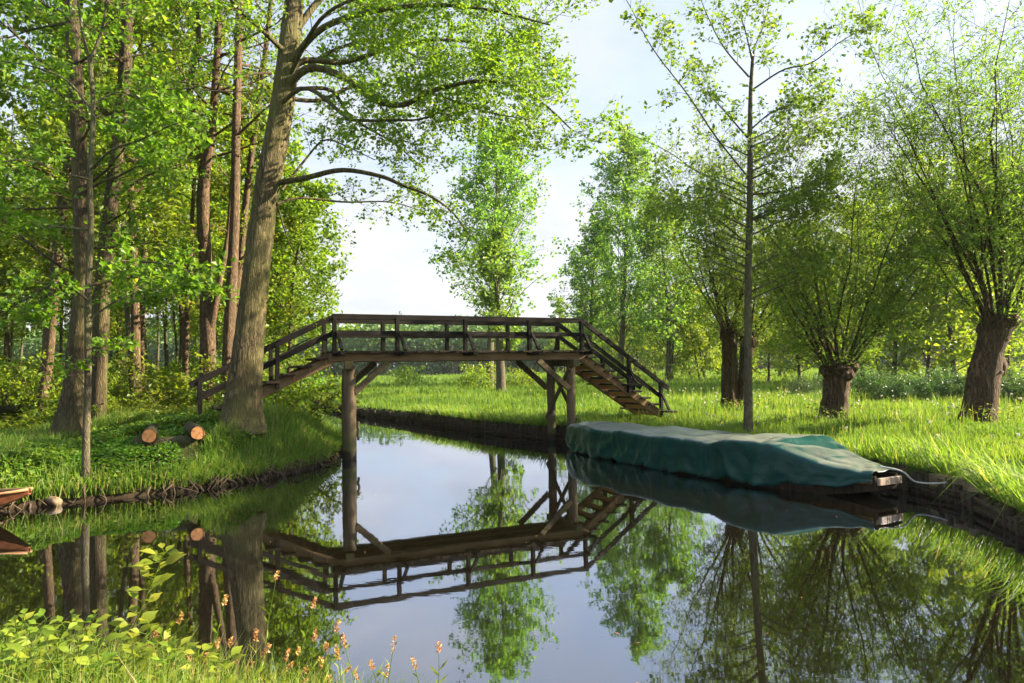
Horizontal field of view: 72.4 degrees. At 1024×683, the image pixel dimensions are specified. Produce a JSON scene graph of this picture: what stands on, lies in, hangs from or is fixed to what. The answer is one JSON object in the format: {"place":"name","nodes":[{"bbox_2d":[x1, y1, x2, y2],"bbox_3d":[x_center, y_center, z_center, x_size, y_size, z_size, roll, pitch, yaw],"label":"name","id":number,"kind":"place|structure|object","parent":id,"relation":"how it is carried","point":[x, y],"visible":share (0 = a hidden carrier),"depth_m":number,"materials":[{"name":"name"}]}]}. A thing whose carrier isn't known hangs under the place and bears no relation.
{"place":"outdoors","nodes":[
{"label":"outdoors","id":0,"kind":"place"},
{"bbox_2d":[0,408,1023,682],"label":"canal water","id":1,"kind":"structure","parent":0,"point":[482,558],"depth_m":6.91,"materials":[{"name":"liquid"}]},
{"bbox_2d":[564,421,901,494],"bbox_3d":[3.587,2.146,14.022,1.895,0.912,8.463,0,-3,-28],"label":"covered punt","id":2,"kind":"object","parent":1,"relation":"on","point":[820,464],"visible":1,"depth_m":11.87,"materials":[{"name":"fabric"}]},
{"bbox_2d":[0,365,1023,536],"bbox_3d":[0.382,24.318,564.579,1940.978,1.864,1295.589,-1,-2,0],"label":"ground","id":3,"kind":"structure","parent":0,"point":[131,494],"depth_m":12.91,"materials":[{"name":"green plant"}]},
{"bbox_2d":[0,0,19,176],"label":"tree","id":4,"kind":"object","parent":3,"relation":"on","point":[14,100],"visible":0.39,"depth_m":19.07,"materials":[{"name":"green plant"}]},
{"bbox_2d":[0,487,32,506],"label":"wooden punt","id":5,"kind":"object","parent":3,"relation":"on","point":[9,495],"visible":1,"depth_m":9.70,"materials":[{"name":"brown wood"}]},
{"bbox_2d":[0,615,40,679],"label":"leafy shoot","id":6,"kind":"object","parent":3,"relation":"on","point":[14,619],"visible":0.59,"depth_m":3.67,"materials":[{"name":"green plant"}]},
{"bbox_2d":[0,361,52,427],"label":"undergrowth shrub","id":7,"kind":"object","parent":3,"relation":"on","point":[30,397],"visible":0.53,"depth_m":17.13,"materials":[{"name":"green plant"}]},
{"bbox_2d":[0,638,56,681],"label":"leafy shoot","id":8,"kind":"object","parent":3,"relation":"on","point":[16,647],"visible":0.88,"depth_m":3.39,"materials":[{"name":"green plant"}]},
{"bbox_2d":[0,372,58,426],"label":"undergrowth shrub","id":9,"kind":"object","parent":3,"relation":"on","point":[15,397],"visible":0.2,"depth_m":17.73,"materials":[{"name":"green plant"}]},
{"bbox_2d":[0,103,68,325],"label":"tree","id":10,"kind":"object","parent":3,"relation":"on","point":[5,281],"visible":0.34,"depth_m":28.53,"materials":[{"name":"green plant"}]},
{"bbox_2d":[10,608,61,661],"bbox_3d":[-2.482,1.699,3.693,0.209,0.547,0.235,-1,-2,0],"label":"leafy shoot","id":11,"kind":"object","parent":3,"relation":"on","point":[33,621],"visible":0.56,"depth_m":3.69,"materials":[{"name":"green plant"}]},
{"bbox_2d":[2,98,72,340],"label":"tree","id":12,"kind":"object","parent":3,"relation":"on","point":[43,263],"visible":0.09,"depth_m":34.26,"materials":[{"name":"green plant"}]},
{"bbox_2d":[26,647,75,682],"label":"leafy shoot","id":13,"kind":"object","parent":3,"relation":"on","point":[49,652],"visible":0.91,"depth_m":3.37,"materials":[{"name":"green plant"}]},
{"bbox_2d":[33,615,80,682],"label":"leafy shoot","id":14,"kind":"object","parent":3,"relation":"on","point":[48,631],"visible":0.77,"depth_m":3.56,"materials":[{"name":"green plant"}]},
{"bbox_2d":[1,138,130,364],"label":"tree","id":15,"kind":"object","parent":3,"relation":"on","point":[60,341],"visible":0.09,"depth_m":36.54,"materials":[{"name":"green plant"}]},
{"bbox_2d":[0,347,136,424],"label":"undergrowth shrub","id":16,"kind":"object","parent":3,"relation":"on","point":[56,398],"visible":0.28,"depth_m":17.06,"materials":[{"name":"green plant"}]},
{"bbox_2d":[45,634,96,682],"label":"leafy shoot","id":17,"kind":"object","parent":3,"relation":"on","point":[80,644],"visible":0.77,"depth_m":3.39,"materials":[{"name":"green plant"}]},
{"bbox_2d":[19,147,130,337],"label":"tree","id":18,"kind":"object","parent":3,"relation":"on","point":[66,306],"visible":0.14,"depth_m":29.92,"materials":[{"name":"green plant"}]},
{"bbox_2d":[17,371,143,425],"bbox_3d":[-10.010,1.655,16.416,2.528,1.933,2.205,0,-2,-11],"label":"undergrowth shrub","id":19,"kind":"object","parent":3,"relation":"on","point":[109,404],"visible":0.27,"depth_m":16.56,"materials":[{"name":"green plant"}]},
{"bbox_2d":[0,2,165,377],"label":"tree","id":20,"kind":"object","parent":3,"relation":"on","point":[24,106],"visible":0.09,"depth_m":19.66,"materials":[{"name":"green plant"}]},
{"bbox_2d":[10,0,160,268],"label":"tree","id":21,"kind":"object","parent":3,"relation":"on","point":[51,204],"visible":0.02,"depth_m":25.50,"materials":[{"name":"green plant"}]},
{"bbox_2d":[30,167,156,356],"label":"tree","id":22,"kind":"object","parent":3,"relation":"on","point":[116,310],"visible":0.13,"depth_m":29.46,"materials":[{"name":"green plant"}]},
{"bbox_2d":[0,0,189,422],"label":"deciduous tree","id":23,"kind":"object","parent":3,"relation":"on","point":[50,337],"visible":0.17,"depth_m":17.47,"materials":[{"name":"plant"}]},
{"bbox_2d":[0,0,193,293],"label":"tree","id":24,"kind":"object","parent":3,"relation":"on","point":[147,224],"visible":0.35,"depth_m":17.31,"materials":[{"name":"green plant"}]},
{"bbox_2d":[74,650,120,682],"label":"leafy shoot","id":25,"kind":"object","parent":3,"relation":"on","point":[108,657],"visible":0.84,"depth_m":3.35,"materials":[{"name":"green plant"}]},
{"bbox_2d":[75,626,121,681],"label":"leafy shoot","id":26,"kind":"object","parent":3,"relation":"on","point":[110,636],"visible":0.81,"depth_m":3.55,"materials":[{"name":"green plant"}]},
{"bbox_2d":[28,0,181,393],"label":"tree","id":27,"kind":"object","parent":3,"relation":"on","point":[127,321],"visible":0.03,"depth_m":22.01,"materials":[{"name":"green plant"}]},
{"bbox_2d":[0,0,225,439],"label":"forest tree","id":28,"kind":"object","parent":3,"relation":"on","point":[69,414],"visible":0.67,"depth_m":14.20,"materials":[{"name":"green plant"}]},
{"bbox_2d":[40,2,185,322],"bbox_3d":[-13.439,-4.869,24.017,4.260,15.310,4.326,-1,-2,6],"label":"tree","id":29,"kind":"object","parent":3,"relation":"on","point":[136,44],"visible":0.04,"depth_m":23.80,"materials":[{"name":"green plant"}]},
{"bbox_2d":[0,0,239,479],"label":"slim tree","id":30,"kind":"object","parent":3,"relation":"on","point":[182,276],"visible":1,"depth_m":11.10,"materials":[{"name":"green plant"}]},
{"bbox_2d":[98,643,148,682],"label":"leafy shoot","id":31,"kind":"object","parent":3,"relation":"on","point":[141,660],"visible":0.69,"depth_m":3.44,"materials":[{"name":"green plant"}]},
{"bbox_2d":[0,400,262,430],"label":"forest floor herbs","id":32,"kind":"object","parent":3,"relation":"on","point":[4,423],"visible":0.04,"depth_m":15.43,"materials":[{"name":"green plant"}]},
{"bbox_2d":[5,648,262,682],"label":"bank herbs","id":33,"kind":"object","parent":3,"relation":"on","point":[89,667],"visible":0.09,"depth_m":3.51,"materials":[{"name":"green plant"}]},
{"bbox_2d":[8,0,260,407],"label":"tree","id":34,"kind":"object","parent":3,"relation":"on","point":[135,321],"visible":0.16,"depth_m":19.13,"materials":[{"name":"green plant"}]},
{"bbox_2d":[112,642,156,682],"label":"leafy shoot","id":35,"kind":"object","parent":3,"relation":"on","point":[128,648],"visible":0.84,"depth_m":3.45,"materials":[{"name":"green plant"}]},
{"bbox_2d":[49,419,220,483],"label":"ground cover plants","id":36,"kind":"object","parent":3,"relation":"on","point":[117,445],"visible":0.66,"depth_m":12.34,"materials":[{"name":"green plant"}]},
{"bbox_2d":[0,0,273,420],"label":"forest tree","id":37,"kind":"object","parent":3,"relation":"on","point":[101,320],"visible":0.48,"depth_m":15.95,"materials":[{"name":"green plant"}]},
{"bbox_2d":[99,543,185,670],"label":"alder sapling","id":38,"kind":"object","parent":3,"relation":"on","point":[175,555],"visible":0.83,"depth_m":3.91,"materials":[{"name":"green plant"}]},
{"bbox_2d":[107,381,181,415],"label":"undergrowth shrub","id":39,"kind":"object","parent":3,"relation":"on","point":[150,404],"visible":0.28,"depth_m":17.80,"materials":[{"name":"green plant"}]},
{"bbox_2d":[107,356,185,409],"bbox_3d":[-12.195,1.750,22.846,3.381,2.637,3.276,0,-2,-23],"label":"undergrowth shrub","id":40,"kind":"object","parent":3,"relation":"on","point":[152,361],"visible":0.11,"depth_m":22.80,"materials":[{"name":"green plant"}]},
{"bbox_2d":[95,2,208,379],"bbox_3d":[-15.078,-6.867,28.269,5.551,19.719,5.507,1,-3,-33],"label":"tree","id":41,"kind":"object","parent":3,"relation":"on","point":[142,327],"visible":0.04,"depth_m":27.86,"materials":[{"name":"green plant"}]},
{"bbox_2d":[0,410,315,493],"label":"bank nettles","id":42,"kind":"object","parent":3,"relation":"on","point":[71,445],"visible":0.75,"depth_m":12.09,"materials":[{"name":"green plant"}]},
{"bbox_2d":[133,436,195,448],"bbox_3d":[-6.401,1.898,12.942,1.072,0.301,0.305,0,-3,-17],"label":"cut log","id":43,"kind":"object","parent":3,"relation":"on","point":[184,440],"visible":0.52,"depth_m":12.88,"materials":[{"name":"green wood"}]},
{"bbox_2d":[108,346,224,414],"bbox_3d":[-8.267,1.454,18.180,4.004,2.782,3.879,-3,-3,37],"label":"undergrowth shrub","id":44,"kind":"object","parent":3,"relation":"on","point":[177,377],"visible":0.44,"depth_m":17.93,"materials":[{"name":"green plant"}]},
{"bbox_2d":[145,169,189,372],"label":"tree","id":45,"kind":"object","parent":3,"relation":"on","point":[166,340],"visible":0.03,"depth_m":49.44,"materials":[{"name":"green plant"}]},
{"bbox_2d":[147,647,187,682],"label":"leafy shoot","id":46,"kind":"object","parent":3,"relation":"on","point":[166,662],"visible":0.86,"depth_m":3.46,"materials":[{"name":"green plant"}]},
{"bbox_2d":[0,438,341,510],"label":"bank roots","id":47,"kind":"object","parent":3,"relation":"on","point":[281,473],"visible":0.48,"depth_m":12.60,"materials":[{"name":"brown wood"}]},
{"bbox_2d":[0,400,346,502],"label":"bank grass","id":48,"kind":"structure","parent":3,"relation":"on","point":[293,422],"depth_m":13.82,"materials":[{"name":"green plant"}]},
{"bbox_2d":[94,0,254,387],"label":"tree","id":49,"kind":"object","parent":3,"relation":"on","point":[192,227],"visible":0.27,"depth_m":24.22,"materials":[{"name":"green plant"}]},
{"bbox_2d":[157,635,198,679],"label":"leafy shoot","id":50,"kind":"object","parent":3,"relation":"on","point":[185,640],"visible":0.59,"depth_m":3.66,"materials":[{"name":"green plant"}]},
{"bbox_2d":[140,95,242,336],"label":"tree","id":51,"kind":"object","parent":3,"relation":"on","point":[187,193],"visible":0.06,"depth_m":27.67,"materials":[{"name":"green plant"}]},
{"bbox_2d":[155,94,230,372],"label":"tree","id":52,"kind":"object","parent":3,"relation":"on","point":[181,341],"visible":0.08,"depth_m":31.67,"materials":[{"name":"green plant"}]},
{"bbox_2d":[173,643,219,682],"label":"leafy shoot","id":53,"kind":"object","parent":3,"relation":"on","point":[204,646],"visible":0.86,"depth_m":3.60,"materials":[{"name":"green plant"}]},
{"bbox_2d":[104,0,333,404],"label":"forked tree","id":54,"kind":"object","parent":3,"relation":"on","point":[208,312],"visible":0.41,"depth_m":19.02,"materials":[{"name":"green plant"}]},
{"bbox_2d":[103,0,336,402],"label":"straight tree","id":55,"kind":"object","parent":3,"relation":"on","point":[231,279],"visible":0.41,"depth_m":18.39,"materials":[{"name":"green plant"}]},
{"bbox_2d":[201,645,246,682],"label":"leafy shoot","id":56,"kind":"object","parent":3,"relation":"on","point":[235,650],"visible":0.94,"depth_m":3.54,"materials":[{"name":"green plant"}]},
{"bbox_2d":[159,0,322,315],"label":"slender tree","id":57,"kind":"object","parent":3,"relation":"on","point":[247,189],"visible":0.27,"depth_m":20.61,"materials":[{"name":"green plant"}]},
{"bbox_2d":[176,58,317,345],"bbox_3d":[-8.309,-2.981,21.521,4.174,11.026,3.570,1,-3,-37],"label":"tree","id":58,"kind":"object","parent":3,"relation":"on","point":[290,225],"visible":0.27,"depth_m":21.18,"materials":[{"name":"green plant"}]},
{"bbox_2d":[0,604,494,682],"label":"bank grass","id":59,"kind":"structure","parent":3,"relation":"on","point":[127,673],"depth_m":3.55,"materials":[{"name":"green plant"}]},
{"bbox_2d":[185,352,341,412],"bbox_3d":[-7.022,1.378,19.076,3.656,2.298,4.640,-1,-2,15],"label":"undergrowth shrub","id":60,"kind":"object","parent":3,"relation":"on","point":[264,398],"visible":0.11,"depth_m":18.79,"materials":[{"name":"green plant"}]},
{"bbox_2d":[219,267,310,374],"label":"canal tree","id":61,"kind":"object","parent":3,"relation":"on","point":[279,292],"visible":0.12,"depth_m":23.59,"materials":[{"name":"green plant"}]},
{"bbox_2d":[193,117,351,368],"bbox_3d":[-8.534,-3.107,25.198,5.362,11.584,5.233,0,-2,-16],"label":"canal tree","id":62,"kind":"object","parent":3,"relation":"on","point":[294,147],"visible":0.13,"depth_m":25.34,"materials":[{"name":"green plant"}]},
{"bbox_2d":[201,326,361,420],"bbox_3d":[-5.915,1.226,18.358,3.951,3.237,4.078,0,-2,-11],"label":"undergrowth shrub","id":63,"kind":"object","parent":3,"relation":"on","point":[314,408],"visible":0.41,"depth_m":18.54,"materials":[{"name":"green plant"}]},
{"bbox_2d":[222,161,360,404],"bbox_3d":[-7.057,-1.600,22.215,4.063,8.336,4.164,-2,-3,32],"label":"canal tree","id":64,"kind":"object","parent":3,"relation":"on","point":[308,215],"visible":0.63,"depth_m":21.91,"materials":[{"name":"green plant"}]},
{"bbox_2d":[159,0,640,434],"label":"alder tree","id":65,"kind":"object","parent":3,"relation":"on","point":[242,404],"visible":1,"depth_m":13.90,"materials":[{"name":"green plant"}]},
{"bbox_2d":[386,364,437,384],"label":"meadow bush","id":66,"kind":"object","parent":3,"relation":"on","point":[404,376],"visible":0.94,"depth_m":61.55,"materials":[{"name":"green plant"}]},
{"bbox_2d":[188,314,679,459],"bbox_3d":[-1.429,1.519,17.788,12.346,4.239,2.500,0,-3,-25],"label":"footbridge","id":67,"kind":"object","parent":3,"relation":"on","point":[625,396],"visible":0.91,"depth_m":17.58,"materials":[{"name":"brown wood"}]},
{"bbox_2d":[453,362,495,389],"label":"meadow bush","id":68,"kind":"object","parent":3,"relation":"on","point":[472,378],"visible":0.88,"depth_m":45.71,"materials":[{"name":"green plant"}]},
{"bbox_2d":[424,117,564,387],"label":"poplar tree","id":69,"kind":"object","parent":3,"relation":"on","point":[489,171],"visible":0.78,"depth_m":48.02,"materials":[{"name":"green plant"}]},
{"bbox_2d":[465,222,527,390],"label":"poplar tree","id":70,"kind":"object","parent":3,"relation":"on","point":[495,275],"visible":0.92,"depth_m":39.87,"materials":[{"name":"green plant"}]},
{"bbox_2d":[0,308,1023,376],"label":"wood","id":71,"kind":"object","parent":3,"relation":"on","point":[30,347],"depth_m":170.90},
{"bbox_2d":[494,366,541,387],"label":"meadow bush","id":72,"kind":"object","parent":3,"relation":"on","point":[524,380],"visible":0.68,"depth_m":49.73,"materials":[{"name":"green plant"}]},
{"bbox_2d":[541,294,575,373],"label":"hedge tree","id":73,"kind":"object","parent":3,"relation":"on","point":[560,314],"visible":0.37,"depth_m":92.09,"materials":[{"name":"green plant"}]},
{"bbox_2d":[546,218,627,360],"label":"poplar tree","id":74,"kind":"object","parent":3,"relation":"on","point":[595,311],"visible":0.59,"depth_m":65.57,"materials":[{"name":"green plant"}]},
{"bbox_2d":[552,124,666,380],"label":"poplar tree","id":75,"kind":"object","parent":3,"relation":"on","point":[611,172],"visible":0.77,"depth_m":61.71,"materials":[{"name":"green plant"}]},
{"bbox_2d":[609,290,665,377],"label":"hedge tree","id":76,"kind":"object","parent":3,"relation":"on","point":[636,349],"visible":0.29,"depth_m":73.18,"materials":[{"name":"green plant"}]},
{"bbox_2d":[307,399,1023,535],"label":"bank revetment","id":77,"kind":"object","parent":3,"relation":"on","point":[975,503],"visible":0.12,"depth_m":10.89,"materials":[{"name":"brown wood"}]},
{"bbox_2d":[619,186,713,380],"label":"poplar tree","id":78,"kind":"object","parent":3,"relation":"on","point":[660,308],"visible":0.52,"depth_m":57.58,"materials":[{"name":"green plant"}]},
{"bbox_2d":[644,256,701,378],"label":"hedge tree","id":79,"kind":"object","parent":3,"relation":"on","point":[659,359],"visible":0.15,"depth_m":65.84,"materials":[{"name":"green plant"}]},
{"bbox_2d":[661,284,721,381],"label":"hedge tree","id":80,"kind":"object","parent":3,"relation":"on","point":[705,342],"visible":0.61,"depth_m":57.75,"materials":[{"name":"green plant"}]},
{"bbox_2d":[664,281,721,377],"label":"hedge tree","id":81,"kind":"object","parent":3,"relation":"on","point":[712,358],"visible":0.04,"depth_m":70.03,"materials":[{"name":"green plant"}]},
{"bbox_2d":[697,266,771,377],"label":"hedge tree","id":82,"kind":"object","parent":3,"relation":"on","point":[720,347],"visible":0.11,"depth_m":61.88,"materials":[{"name":"green plant"}]},
{"bbox_2d":[591,0,893,432],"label":"airy tree","id":83,"kind":"object","parent":3,"relation":"on","point":[708,197],"visible":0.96,"depth_m":15.66,"materials":[{"name":"green plant"}]},
{"bbox_2d":[513,387,1023,454],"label":"meadow weeds","id":84,"kind":"object","parent":3,"relation":"on","point":[846,421],"visible":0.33,"depth_m":16.67,"materials":[{"name":"green plant"}]},
{"bbox_2d":[736,293,808,382],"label":"hedge tree","id":85,"kind":"object","parent":3,"relation":"on","point":[754,370],"visible":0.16,"depth_m":52.16,"materials":[{"name":"green plant"}]},
{"bbox_2d":[617,104,936,410],"bbox_3d":[7.570,-2.506,21.612,8.726,9.634,8.069,-1,-2,0],"label":"pollard willow","id":86,"kind":"object","parent":3,"relation":"on","point":[732,383],"visible":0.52,"depth_m":21.11,"materials":[{"name":"green plant"}]},
{"bbox_2d":[757,222,840,381],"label":"hedge tree","id":87,"kind":"object","parent":3,"relation":"on","point":[798,367],"visible":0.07,"depth_m":46.02,"materials":[{"name":"green plant"}]},
{"bbox_2d":[779,373,821,393],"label":"dark bush","id":88,"kind":"object","parent":3,"relation":"on","point":[800,385],"visible":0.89,"depth_m":29.81,"materials":[{"name":"green plant"}]},
{"bbox_2d":[805,190,910,382],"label":"hedge tree","id":89,"kind":"object","parent":3,"relation":"on","point":[870,367],"visible":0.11,"depth_m":39.75,"materials":[{"name":"green plant"}]},
{"bbox_2d":[708,104,1019,420],"bbox_3d":[8.694,-2.072,17.191,6.941,8.280,6.662,-2,-2,23],"label":"pollard willow","id":90,"kind":"object","parent":3,"relation":"on","point":[838,374],"visible":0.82,"depth_m":16.57,"materials":[{"name":"green plant"}]},
{"bbox_2d":[717,396,1023,421],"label":"willow foot herbs","id":91,"kind":"object","parent":3,"relation":"on","point":[999,411],"visible":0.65,"depth_m":16.32,"materials":[{"name":"green plant"}]},
{"bbox_2d":[850,365,915,400],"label":"dark bush","id":92,"kind":"object","parent":3,"relation":"on","point":[876,385],"visible":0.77,"depth_m":24.72,"materials":[{"name":"green plant"}]},
{"bbox_2d":[848,198,951,378],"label":"hedge tree","id":93,"kind":"object","parent":3,"relation":"on","point":[905,352],"visible":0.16,"depth_m":37.63,"materials":[{"name":"green plant"}]},
{"bbox_2d":[782,0,1023,422],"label":"pollard willow","id":94,"kind":"object","parent":3,"relation":"on","point":[987,368],"visible":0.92,"depth_m":15.57,"materials":[{"name":"green plant"}]},
{"bbox_2d":[882,369,956,402],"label":"dark bush","id":95,"kind":"object","parent":3,"relation":"on","point":[920,391],"visible":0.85,"depth_m":24.09,"materials":[{"name":"green plant"}]},
{"bbox_2d":[857,201,994,378],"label":"hedge tree","id":96,"kind":"object","parent":3,"relation":"on","point":[933,315],"visible":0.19,"depth_m":35.47,"materials":[{"name":"green plant"}]},
{"bbox_2d":[898,358,964,397],"bbox_3d":[15.217,1.448,25.031,2.563,1.693,2.405,-2,-3,32],"label":"dark bush","id":97,"kind":"object","parent":3,"relation":"on","point":[935,377],"visible":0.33,"depth_m":24.89,"materials":[{"name":"green plant"}]},
{"bbox_2d":[929,473,968,490],"bbox_3d":[6.383,2.053,10.123,0.180,0.220,0.714,0,-4,-11],"label":"bank timber","id":98,"kind":"object","parent":3,"relation":"on","point":[933,477],"visible":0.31,"depth_m":10.17,"materials":[{"name":"wood"}]},
{"bbox_2d":[887,141,1018,378],"bbox_3d":[21.970,-3.716,35.450,5.692,12.725,6.702,-2,-3,29],"label":"hedge tree","id":99,"kind":"object","parent":3,"relation":"on","point":[950,337],"visible":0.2,"depth_m":34.88,"materials":[{"name":"green plant"}]},
{"bbox_2d":[922,366,1010,401],"bbox_3d":[15.368,1.656,23.922,2.236,1.737,2.314,-1,-2,10],"label":"dark bush","id":100,"kind":"object","parent":3,"relation":"on","point":[957,392],"visible":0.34,"depth_m":23.83,"materials":[{"name":"green plant"}]},
{"bbox_2d":[942,212,1023,375],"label":"hedge tree","id":101,"kind":"object","parent":3,"relation":"on","point":[1012,342],"visible":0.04,"depth_m":38.81,"materials":[{"name":"green plant"}]},
{"bbox_2d":[1000,369,1023,400],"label":"dark bush","id":102,"kind":"object","parent":3,"relation":"on","point":[1016,386],"visible":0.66,"depth_m":22.09,"materials":[{"name":"green plant"}]},
{"bbox_2d":[0,0,1023,371],"label":"sky","id":103,"kind":"structure","parent":0,"point":[392,273],"materials":[{"name":"white"}]},
{"bbox_2d":[300,365,1023,510],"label":"meadow grass","id":104,"kind":"structure","parent":0,"point":[377,387],"depth_m":21.92,"materials":[{"name":"green plant"}]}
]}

